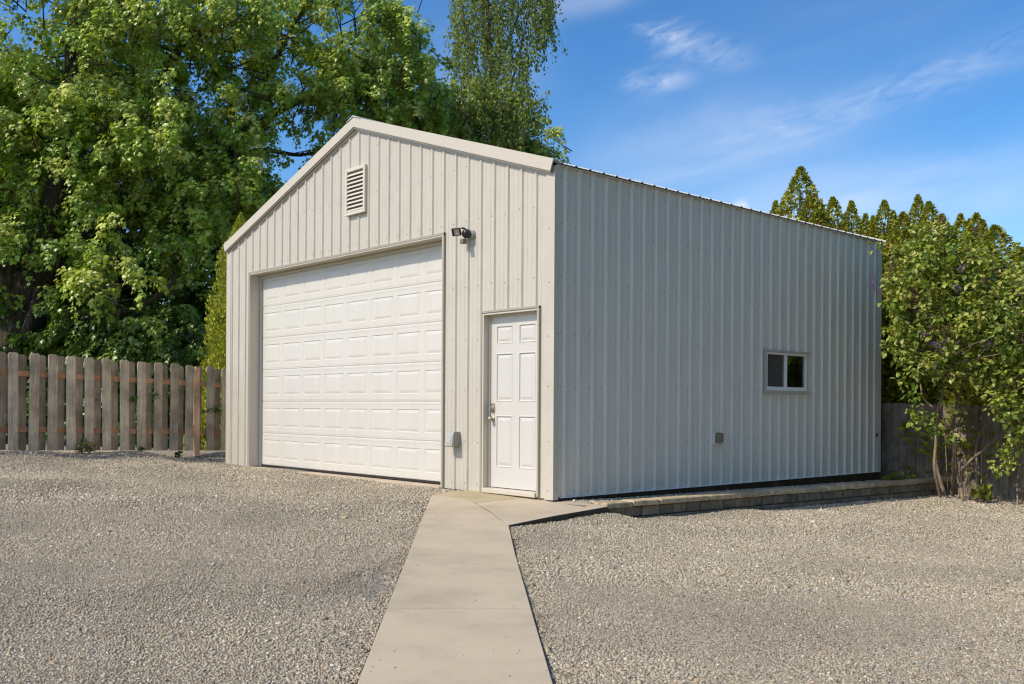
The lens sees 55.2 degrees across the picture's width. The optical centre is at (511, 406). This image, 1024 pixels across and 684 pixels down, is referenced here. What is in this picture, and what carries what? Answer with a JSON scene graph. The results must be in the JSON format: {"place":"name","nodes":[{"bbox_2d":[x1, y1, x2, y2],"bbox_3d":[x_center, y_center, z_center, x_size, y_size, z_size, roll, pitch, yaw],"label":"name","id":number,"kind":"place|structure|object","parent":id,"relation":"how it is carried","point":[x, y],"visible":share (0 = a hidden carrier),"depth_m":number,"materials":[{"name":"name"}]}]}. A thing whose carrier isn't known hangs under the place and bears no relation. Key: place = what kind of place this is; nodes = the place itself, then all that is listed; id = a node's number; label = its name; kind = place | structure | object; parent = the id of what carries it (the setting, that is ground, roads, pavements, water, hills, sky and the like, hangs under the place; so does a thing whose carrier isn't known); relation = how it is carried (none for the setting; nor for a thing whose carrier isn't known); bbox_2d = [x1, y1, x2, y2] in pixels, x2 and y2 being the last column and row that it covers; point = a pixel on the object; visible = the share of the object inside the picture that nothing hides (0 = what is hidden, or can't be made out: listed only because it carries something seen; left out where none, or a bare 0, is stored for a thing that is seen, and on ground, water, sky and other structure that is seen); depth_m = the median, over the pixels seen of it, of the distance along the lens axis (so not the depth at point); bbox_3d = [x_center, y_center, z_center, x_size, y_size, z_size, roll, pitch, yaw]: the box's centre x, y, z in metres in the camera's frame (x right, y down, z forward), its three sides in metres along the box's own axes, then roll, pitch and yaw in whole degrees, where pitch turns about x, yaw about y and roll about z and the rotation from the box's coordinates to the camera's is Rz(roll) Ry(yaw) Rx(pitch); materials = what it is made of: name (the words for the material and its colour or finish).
{"place":"outdoors","nodes":[
{"label":"outdoors","id":0,"kind":"place"},
{"bbox_2d":[26,406,220,446],"bbox_3d":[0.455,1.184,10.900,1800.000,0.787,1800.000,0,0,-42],"label":"lawn","id":1,"kind":"structure","parent":0,"point":[118,445],"depth_m":28.97,"materials":[{"name":"plant"}]},
{"bbox_2d":[0,32,95,325],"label":"broadleaf tree","id":2,"kind":"object","parent":1,"relation":"on","point":[66,301],"visible":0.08,"depth_m":25.91,"materials":[{"name":"green plant"}]},
{"bbox_2d":[0,304,104,445],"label":"shrub","id":3,"kind":"object","parent":1,"relation":"on","point":[3,312],"visible":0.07,"depth_m":21.49,"materials":[{"name":"green plant"}]},
{"bbox_2d":[1,34,202,329],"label":"broadleaf tree","id":4,"kind":"object","parent":1,"relation":"on","point":[83,305],"visible":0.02,"depth_m":26.94,"materials":[{"name":"green plant"}]},
{"bbox_2d":[6,288,201,447],"bbox_3d":[-8.899,-0.658,21.423,4.010,3.788,2.917,0,0,15],"label":"shrub","id":5,"kind":"object","parent":1,"relation":"on","point":[71,340],"visible":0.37,"depth_m":20.70,"materials":[{"name":"green plant"}]},
{"bbox_2d":[101,297,218,446],"bbox_3d":[-7.724,-0.559,21.684,2.878,3.866,2.997,0,0,-42],"label":"shrub","id":6,"kind":"object","parent":1,"relation":"on","point":[194,329],"visible":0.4,"depth_m":20.93,"materials":[{"name":"green plant"}]},
{"bbox_2d":[83,148,271,336],"bbox_3d":[-8.539,-3.204,25.665,5.025,8.559,5.113,0,0,-42],"label":"broadleaf tree","id":7,"kind":"object","parent":1,"relation":"on","point":[195,300],"visible":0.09,"depth_m":24.57,"materials":[{"name":"green plant"}]},
{"bbox_2d":[183,212,246,449],"bbox_3d":[-5.707,-1.282,20.527,2.371,5.645,2.380,0,0,-38],"label":"arborvitae tree","id":8,"kind":"object","parent":1,"relation":"on","point":[215,354],"visible":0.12,"depth_m":20.27,"materials":[{"name":"green plant"}]},
{"bbox_2d":[0,0,460,443],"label":"maple tree","id":9,"kind":"object","parent":1,"relation":"on","point":[107,105],"visible":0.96,"depth_m":22.25,"materials":[{"name":"green plant"}]},
{"bbox_2d":[391,76,571,163],"bbox_3d":[-1.520,-4.073,27.143,6.439,10.729,4.002,0,0,-10],"label":"maple tree","id":10,"kind":"object","parent":1,"relation":"on","point":[555,132],"visible":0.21,"depth_m":26.42,"materials":[{"name":"green plant"}]},
{"bbox_2d":[439,0,567,153],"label":"birch tree","id":11,"kind":"object","parent":1,"relation":"on","point":[489,22],"visible":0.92,"depth_m":29.85,"materials":[{"name":"green plant"}]},
{"bbox_2d":[769,200,777,213],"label":"arborvitae tree","id":12,"kind":"object","parent":1,"relation":"on","point":[774,206],"visible":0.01,"depth_m":19.92,"materials":[{"name":"green plant"}]},
{"bbox_2d":[774,166,838,228],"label":"arborvitae tree","id":13,"kind":"object","parent":1,"relation":"on","point":[787,195],"visible":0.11,"depth_m":19.19,"materials":[{"name":"green plant"}]},
{"bbox_2d":[796,194,827,226],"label":"arborvitae tree","id":14,"kind":"object","parent":1,"relation":"on","point":[809,199],"visible":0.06,"depth_m":18.49,"materials":[{"name":"green plant"}]},
{"bbox_2d":[812,202,827,221],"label":"arborvitae tree","id":15,"kind":"object","parent":1,"relation":"on","point":[822,207],"depth_m":19.06,"materials":[{"name":"green plant"}]},
{"bbox_2d":[822,196,848,231],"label":"arborvitae tree","id":16,"kind":"object","parent":1,"relation":"on","point":[832,203],"visible":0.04,"depth_m":18.46,"materials":[{"name":"green plant"}]},
{"bbox_2d":[838,200,864,234],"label":"arborvitae tree","id":17,"kind":"object","parent":1,"relation":"on","point":[847,216],"visible":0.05,"depth_m":18.31,"materials":[{"name":"green plant"}]},
{"bbox_2d":[857,213,870,232],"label":"arborvitae tree","id":18,"kind":"object","parent":1,"relation":"on","point":[865,218],"visible":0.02,"depth_m":18.36,"materials":[{"name":"green plant"}]},
{"bbox_2d":[863,215,896,436],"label":"arborvitae tree","id":19,"kind":"object","parent":1,"relation":"on","point":[873,223],"visible":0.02,"depth_m":17.66,"materials":[{"name":"green plant"}]},
{"bbox_2d":[871,199,914,434],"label":"arborvitae tree","id":20,"kind":"object","parent":1,"relation":"on","point":[884,207],"visible":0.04,"depth_m":17.82,"materials":[{"name":"green plant"}]},
{"bbox_2d":[885,210,907,258],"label":"arborvitae tree","id":21,"kind":"object","parent":1,"relation":"on","point":[895,215],"depth_m":18.07,"materials":[{"name":"green plant"}]},
{"bbox_2d":[887,193,928,402],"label":"arborvitae tree","id":22,"kind":"object","parent":1,"relation":"on","point":[918,202],"visible":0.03,"depth_m":17.50,"materials":[{"name":"green plant"}]},
{"bbox_2d":[881,211,952,460],"bbox_3d":[6.975,-0.940,17.300,2.612,5.066,2.594,0,0,-20],"label":"arborvitae tree","id":23,"kind":"object","parent":1,"relation":"on","point":[902,219],"visible":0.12,"depth_m":17.01,"materials":[{"name":"green plant"}]},
{"bbox_2d":[884,213,960,403],"bbox_3d":[7.513,-0.902,17.066,2.187,4.988,2.171,0,0,31],"label":"arborvitae tree","id":24,"kind":"object","parent":1,"relation":"on","point":[945,218],"visible":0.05,"depth_m":16.86,"materials":[{"name":"green plant"}]},
{"bbox_2d":[881,200,971,464],"bbox_3d":[7.185,-1.006,17.076,2.399,5.209,2.482,0,0,-11],"label":"arborvitae tree","id":25,"kind":"object","parent":1,"relation":"on","point":[928,207],"visible":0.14,"depth_m":16.87,"materials":[{"name":"green plant"}]},
{"bbox_2d":[916,212,982,403],"bbox_3d":[7.822,-0.889,17.043,2.074,4.964,2.107,0,0,44],"label":"arborvitae tree","id":26,"kind":"object","parent":1,"relation":"on","point":[960,221],"visible":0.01,"depth_m":16.93,"materials":[{"name":"green plant"}]},
{"bbox_2d":[879,224,1023,492],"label":"arborvitae tree","id":27,"kind":"object","parent":1,"relation":"on","point":[994,230],"visible":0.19,"depth_m":15.76,"materials":[{"name":"green plant"}]},
{"bbox_2d":[924,212,1009,416],"bbox_3d":[7.867,-0.867,16.625,2.329,4.919,2.252,0,0,33],"label":"arborvitae tree","id":28,"kind":"object","parent":1,"relation":"on","point":[975,218],"visible":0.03,"depth_m":16.57,"materials":[{"name":"green plant"}]},
{"bbox_2d":[963,218,991,302],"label":"arborvitae tree","id":29,"kind":"object","parent":1,"relation":"on","point":[968,220],"visible":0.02,"depth_m":16.94,"materials":[{"name":"green plant"}]},
{"bbox_2d":[947,246,1023,479],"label":"arborvitae tree","id":30,"kind":"object","parent":1,"relation":"on","point":[1021,251],"visible":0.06,"depth_m":15.89,"materials":[{"name":"green plant"}]},
{"bbox_2d":[976,219,1004,291],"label":"arborvitae tree","id":31,"kind":"object","parent":1,"relation":"on","point":[985,222],"visible":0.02,"depth_m":16.96,"materials":[{"name":"green plant"}]},
{"bbox_2d":[252,467,553,500],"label":"concrete floor","id":32,"kind":"structure","parent":0,"point":[400,482],"depth_m":13.39,"materials":[{"name":"beige concrete"}]},
{"bbox_2d":[358,608,552,683],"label":"concrete path","id":33,"kind":"structure","parent":0,"point":[442,641],"depth_m":4.83,"materials":[{"name":"beige concrete"}]},
{"bbox_2d":[387,554,530,607],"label":"concrete path","id":34,"kind":"structure","parent":0,"point":[447,580],"depth_m":6.48,"materials":[{"name":"beige concrete"}]},
{"bbox_2d":[409,525,514,553],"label":"concrete path","id":35,"kind":"structure","parent":0,"point":[462,539],"depth_m":8.31,"materials":[{"name":"beige concrete"}]},
{"bbox_2d":[420,495,507,524],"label":"concrete path","id":36,"kind":"structure","parent":0,"point":[455,511],"depth_m":9.93,"materials":[{"name":"beige concrete"}]},
{"bbox_2d":[434,490,523,502],"bbox_3d":[-0.395,1.108,11.460,0.940,0.180,0.996,0,0,-42],"label":"concrete landing","id":37,"kind":"object","parent":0,"point":[473,496],"visible":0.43,"depth_m":11.35,"materials":[{"name":"beige concrete"}]},
{"bbox_2d":[357,497,607,683],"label":"joint soil","id":38,"kind":"structure","parent":0,"point":[573,515],"depth_m":9.90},
{"bbox_2d":[0,444,1023,683],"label":"gravel yard","id":39,"kind":"structure","parent":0,"point":[372,596],"depth_m":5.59,"materials":[{"name":"grey gravel"}]},
{"bbox_2d":[75,442,89,453],"bbox_3d":[-6.978,0.666,15.696,0.342,0.212,0.207,0,0,21],"label":"weed","id":40,"kind":"object","parent":39,"relation":"on","point":[81,450],"visible":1,"depth_m":15.68,"materials":[{"name":"green plant"}]},
{"bbox_2d":[81,437,99,453],"bbox_3d":[-6.818,0.631,15.815,0.274,0.276,0.328,0,0,-42],"label":"weed","id":41,"kind":"object","parent":39,"relation":"on","point":[89,448],"visible":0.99,"depth_m":15.77,"materials":[{"name":"green plant"}]},
{"bbox_2d":[0,352,225,455],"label":"wooden fence","id":42,"kind":"object","parent":39,"relation":"on","point":[97,373],"visible":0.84,"depth_m":16.05,"materials":[{"name":"grey wood"}]},
{"bbox_2d":[129,396,137,401],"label":"sprig","id":43,"kind":"object","parent":42,"relation":"attached to","point":[133,398],"visible":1,"depth_m":16.43,"materials":[{"name":"green plant"}]},
{"bbox_2d":[149,391,170,399],"bbox_3d":[-6.088,-0.188,16.734,0.486,0.154,0.281,0,0,-6],"label":"sprig","id":44,"kind":"object","parent":42,"relation":"attached to","point":[152,395],"visible":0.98,"depth_m":16.70,"materials":[{"name":"green plant"}]},
{"bbox_2d":[214,405,220,412],"bbox_3d":[-5.322,0.044,17.657,0.212,0.182,0.228,0,0,31],"label":"sprig","id":45,"kind":"object","parent":42,"relation":"attached to","point":[216,409],"visible":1,"depth_m":17.64,"materials":[{"name":"green plant"}]},
{"bbox_2d":[174,447,183,457],"bbox_3d":[-5.779,0.804,16.994,0.171,0.192,0.136,0,0,-27],"label":"weed","id":46,"kind":"object","parent":39,"relation":"on","point":[178,454],"visible":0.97,"depth_m":16.98,"materials":[{"name":"green plant"}]},
{"bbox_2d":[223,115,886,500],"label":"metal garage","id":47,"kind":"structure","parent":39,"relation":"on","point":[557,331],"depth_m":12.99,"materials":[{"name":"beige paint"}]},
{"bbox_2d":[262,245,441,483],"bbox_3d":[-2.437,-0.581,14.401,0.042,3.150,5.055,0,0,-42],"label":"garage door","id":48,"kind":"structure","parent":47,"relation":"in","point":[351,351],"depth_m":14.16,"materials":[{"name":"white paint"}]},
{"bbox_2d":[445,432,459,446],"bbox_3d":[-0.738,0.402,12.109,0.143,0.187,0.144,0,0,-42],"label":"outlet box","id":49,"kind":"object","parent":47,"relation":"attached to","point":[452,439],"visible":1,"depth_m":12.07,"materials":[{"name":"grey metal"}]},
{"bbox_2d":[451,227,475,243],"bbox_3d":[-0.592,-2.083,11.919,0.298,0.206,0.141,0,0,-5],"label":"security light","id":50,"kind":"object","parent":47,"relation":"attached to","point":[468,234],"visible":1,"depth_m":11.89,"materials":[{"name":"grey metal"}]},
{"bbox_2d":[488,313,536,490],"bbox_3d":[0.031,-0.064,11.464,0.117,2.054,0.914,0,0,-42],"label":"entry door","id":51,"kind":"structure","parent":47,"relation":"in","point":[513,419],"depth_m":11.49,"materials":[{"name":"white paint"}]},
{"bbox_2d":[713,433,723,443],"bbox_3d":[2.710,0.415,12.857,0.134,0.148,0.096,0,0,-42],"label":"outlet box","id":52,"kind":"object","parent":47,"relation":"attached to","point":[718,438],"visible":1,"depth_m":12.84,"materials":[{"name":"white plastic"}]},
{"bbox_2d":[767,352,806,390],"bbox_3d":[3.923,-0.496,14.057,1.072,0.536,0.083,0,0,-42],"label":"window","id":53,"kind":"structure","parent":47,"relation":"in","point":[785,371],"depth_m":14.02,"materials":[{"name":"white plastic"}]},
{"bbox_2d":[594,477,950,517],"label":"retaining wall","id":54,"kind":"structure","parent":39,"relation":"on","point":[777,498],"depth_m":12.54,"materials":[{"name":"concrete"}]},
{"bbox_2d":[867,214,1023,504],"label":"lilac shrub","id":55,"kind":"object","parent":39,"relation":"on","point":[998,323],"visible":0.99,"depth_m":14.09,"materials":[{"name":"green plant"}]},
{"bbox_2d":[879,403,1023,499],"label":"wooden fence","id":56,"kind":"object","parent":39,"relation":"on","point":[896,449],"visible":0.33,"depth_m":15.58,"materials":[{"name":"brown wood"}]},
{"bbox_2d":[970,482,993,502],"bbox_3d":[6.784,1.250,14.106,0.336,0.312,0.462,0,0,7],"label":"shrub","id":57,"kind":"object","parent":39,"relation":"on","point":[983,493],"visible":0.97,"depth_m":14.10,"materials":[{"name":"green plant"}]},
{"bbox_2d":[0,0,1023,405],"label":"sky","id":58,"kind":"structure","parent":0,"point":[895,101],"materials":[{"name":"blue"}]},
{"bbox_2d":[476,497,606,524],"bbox_3d":[0.139,1.148,10.343,1.675,0.223,1.352,0,0,-42],"label":"concrete landing","id":59,"kind":"object","parent":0,"point":[515,511],"visible":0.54,"depth_m":10.38,"materials":[{"name":"beige concrete"}]},
{"bbox_2d":[568,479,885,503],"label":"gravel stones","id":60,"kind":"object","parent":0,"point":[592,501],"visible":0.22,"depth_m":12.46,"materials":[{"name":"grey gravel"}]}
]}

